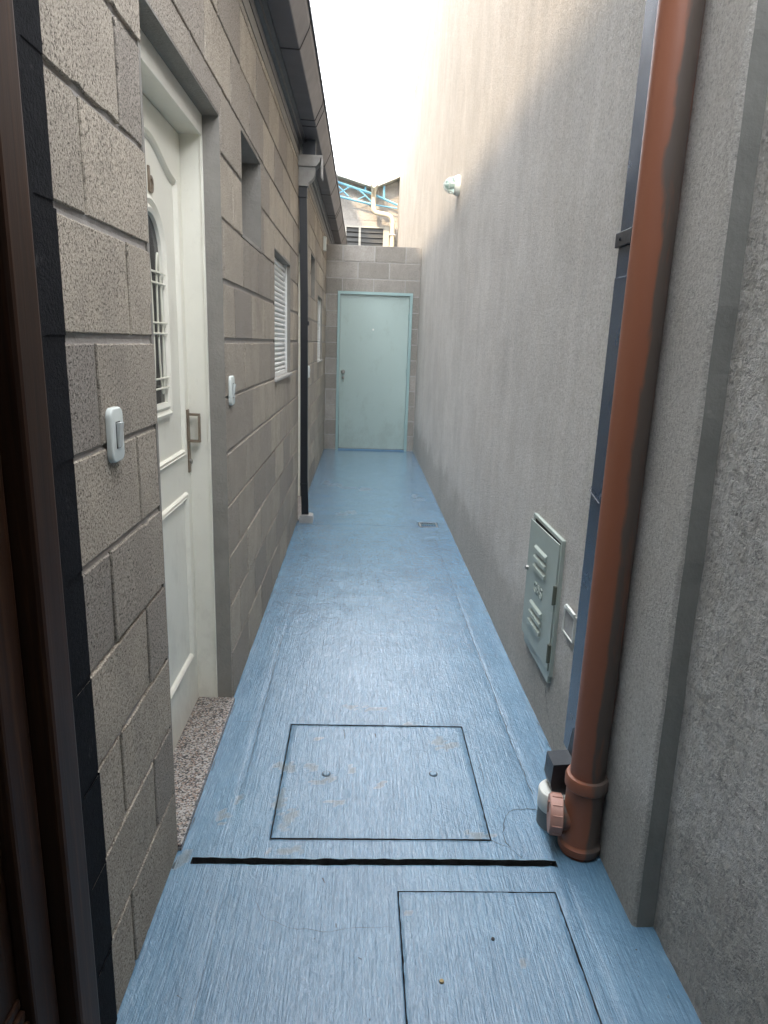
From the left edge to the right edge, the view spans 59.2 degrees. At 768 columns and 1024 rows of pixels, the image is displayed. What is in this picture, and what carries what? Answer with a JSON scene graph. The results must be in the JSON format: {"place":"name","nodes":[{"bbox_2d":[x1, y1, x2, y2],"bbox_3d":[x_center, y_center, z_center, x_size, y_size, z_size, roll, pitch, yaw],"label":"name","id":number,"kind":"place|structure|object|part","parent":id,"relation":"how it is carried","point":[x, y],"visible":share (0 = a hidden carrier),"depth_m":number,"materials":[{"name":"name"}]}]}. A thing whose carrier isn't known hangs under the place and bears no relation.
{"place":"outdoors","nodes":[
{"label":"outdoors","id":0,"kind":"place"},
{"bbox_2d":[310,0,432,183],"label":"sky","id":1,"kind":"structure","parent":0,"point":[370,51],"materials":[{"name":"white"}]},
{"bbox_2d":[116,449,700,1023],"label":"path","id":2,"kind":"structure","parent":0,"point":[376,613],"depth_m":2.03,"materials":[{"name":"paint"}]},
{"bbox_2d":[324,244,421,450],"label":"end wall","id":3,"kind":"structure","parent":2,"relation":"on","point":[371,343],"depth_m":8.84,"materials":[{"name":"paint"}]},
{"bbox_2d":[338,294,409,448],"bbox_3d":[-0.140,-1.820,8.925,0.892,1.980,0.096,1,14,-2],"label":"door","id":4,"kind":"structure","parent":3,"relation":"in","point":[373,329],"depth_m":8.93,"materials":[{"name":"metal"}]},
{"bbox_2d":[271,725,489,840],"bbox_3d":[-0.018,0.907,2.282,0.645,0.056,0.602,1,14,-2],"label":"inspection cover","id":5,"kind":"object","parent":2,"relation":"in","point":[387,783],"visible":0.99,"depth_m":2.21,"materials":[{"name":"paint"}]},
{"bbox_2d":[418,522,437,526],"bbox_3d":[0.356,0.132,5.470,0.147,0.062,0.140,1,14,-2],"label":"floor drain","id":6,"kind":"object","parent":2,"relation":"in","point":[425,524],"visible":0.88,"depth_m":5.47,"materials":[{"name":"metal"}]},
{"bbox_2d":[398,892,599,1023],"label":"inspection cover","id":7,"kind":"object","parent":2,"relation":"in","point":[489,958],"visible":1,"depth_m":1.60,"materials":[{"name":"paint"}]},
{"bbox_2d":[536,779,564,830],"bbox_3d":[0.523,0.901,2.068,0.109,0.127,0.109,1,14,-2],"label":"drain stub","id":8,"kind":"object","parent":2,"relation":"on","point":[544,790],"visible":0.25,"depth_m":2.04,"materials":[{"name":"white plastic"}]},
{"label":"ground","id":9,"kind":"structure","parent":0,"visible":0},
{"bbox_2d":[17,0,347,1023],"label":"block house","id":10,"kind":"structure","parent":9,"relation":"on","point":[167,138],"depth_m":1.92,"materials":[{"name":"grey concrete"}]},
{"bbox_2d":[0,0,102,1023],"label":"wooden door","id":11,"kind":"structure","parent":10,"relation":"attached to","point":[49,970],"depth_m":1.04,"materials":[{"name":"brown wood"}]},
{"bbox_2d":[105,406,124,462],"bbox_3d":[-0.519,-0.151,1.321,0.020,0.106,0.067,1,14,-2],"label":"doorbell button","id":12,"kind":"object","parent":10,"relation":"attached to","point":[114,422],"visible":1,"depth_m":1.30,"materials":[{"name":"white plastic"}]},
{"bbox_2d":[135,0,234,849],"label":"door","id":13,"kind":"structure","parent":10,"relation":"in","point":[180,146],"depth_m":2.29,"materials":[{"name":"wood"}]},
{"bbox_2d":[228,376,235,404],"bbox_3d":[-0.557,-0.448,2.495,0.020,0.106,0.067,1,14,-2],"label":"doorbell button","id":14,"kind":"object","parent":10,"relation":"attached to","point":[231,384],"visible":1,"depth_m":2.47,"materials":[{"name":"white plastic"}]},
{"bbox_2d":[239,125,261,253],"bbox_3d":[-0.634,-1.343,2.867,0.152,0.399,0.544,1,14,-2],"label":"window","id":15,"kind":"structure","parent":10,"relation":"in","point":[250,181],"depth_m":3.10,"materials":[{"name":"glass"}]},
{"bbox_2d":[297,243,300,520],"bbox_3d":[-0.750,-1.048,5.579,0.180,2.142,0.847,1,14,-2],"label":"door","id":16,"kind":"structure","parent":10,"relation":"in","point":[299,486],"depth_m":5.95,"materials":[{"name":"metal"}]},
{"bbox_2d":[298,139,322,522],"bbox_3d":[-0.562,-1.268,5.100,0.171,2.775,0.124,1,14,-2],"label":"downpipe","id":17,"kind":"object","parent":10,"relation":"attached to","point":[310,162],"visible":0.99,"depth_m":5.01,"materials":[{"name":"black metal"}]},
{"bbox_2d":[310,252,314,300],"bbox_3d":[-0.746,-2.227,6.396,0.152,0.399,0.544,1,14,-2],"label":"window","id":18,"kind":"structure","parent":10,"relation":"in","point":[312,273],"depth_m":6.64,"materials":[{"name":"glass"}]},
{"bbox_2d":[323,236,326,250],"bbox_3d":[-0.686,-3.108,7.838,0.034,0.150,0.090,1,14,-2],"label":"junction box","id":19,"kind":"object","parent":10,"relation":"attached to","point":[324,242],"visible":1,"depth_m":7.80,"materials":[{"name":"white plastic"}]},
{"bbox_2d":[337,172,399,378],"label":"workshop","id":20,"kind":"structure","parent":9,"relation":"on","point":[364,225],"depth_m":15.02,"materials":[{"name":"metal"}]},
{"bbox_2d":[345,225,389,246],"bbox_3d":[-0.400,-5.748,15.282,1.000,1.350,0.110,1,14,-2],"label":"window frame","id":21,"kind":"structure","parent":20,"relation":"in","point":[385,229],"depth_m":15.12,"materials":[{"name":"white metal"}]},
{"bbox_2d":[371,186,394,246],"bbox_3d":[-0.077,-4.816,15.191,0.771,4.608,0.359,-7,16,-32],"label":"rainwater pipe","id":22,"kind":"object","parent":20,"relation":"attached to","point":[383,214],"visible":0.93,"depth_m":14.75,"materials":[{"name":"beige plastic"}]},
{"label":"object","id":23,"kind":"structure","parent":0,"visible":0},
{"bbox_2d":[397,0,767,1023],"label":"rendered wall","id":24,"kind":"structure","parent":23,"relation":"on","point":[521,118],"depth_m":1.83,"materials":[{"name":"paint"}]},
{"bbox_2d":[443,175,460,195],"bbox_3d":[0.524,-2.541,5.259,0.127,0.148,0.148,1,14,-2],"label":"wall lamp","id":25,"kind":"object","parent":24,"relation":"attached to","point":[452,185],"visible":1,"depth_m":5.22,"materials":[{"name":"white plastic"}]},
{"bbox_2d":[522,513,565,682],"bbox_3d":[0.601,0.318,2.605,0.049,0.548,0.403,1,14,-2],"label":"gas cabinet","id":26,"kind":"object","parent":24,"relation":"attached to","point":[544,566],"visible":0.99,"depth_m":2.54,"materials":[{"name":"metal"}]},
{"bbox_3d":[0.597,0.305,2.596,0.029,0.481,0.377,1,14,-4],"label":"door","id":27,"kind":"part","parent":26,"relation":"part of","materials":[{"name":"metal"}]},
{"bbox_2d":[562,604,576,643],"bbox_3d":[0.623,0.372,2.272,0.017,0.106,0.114,1,14,-2],"label":"wall box","id":28,"kind":"object","parent":24,"relation":"attached to","point":[569,623],"visible":0.89,"depth_m":2.27,"materials":[{"name":"white plastic"}]},
{"bbox_2d":[544,0,657,794],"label":"narrow downpipe","id":29,"kind":"object","parent":24,"relation":"attached to","point":[557,763],"visible":0.45,"depth_m":1.84,"materials":[{"name":"metal"}]},
{"bbox_2d":[547,0,705,861],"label":"soil pipe","id":30,"kind":"object","parent":24,"relation":"attached to","point":[574,820],"visible":0.97,"depth_m":1.63,"materials":[{"name":"plastic"}]}
]}

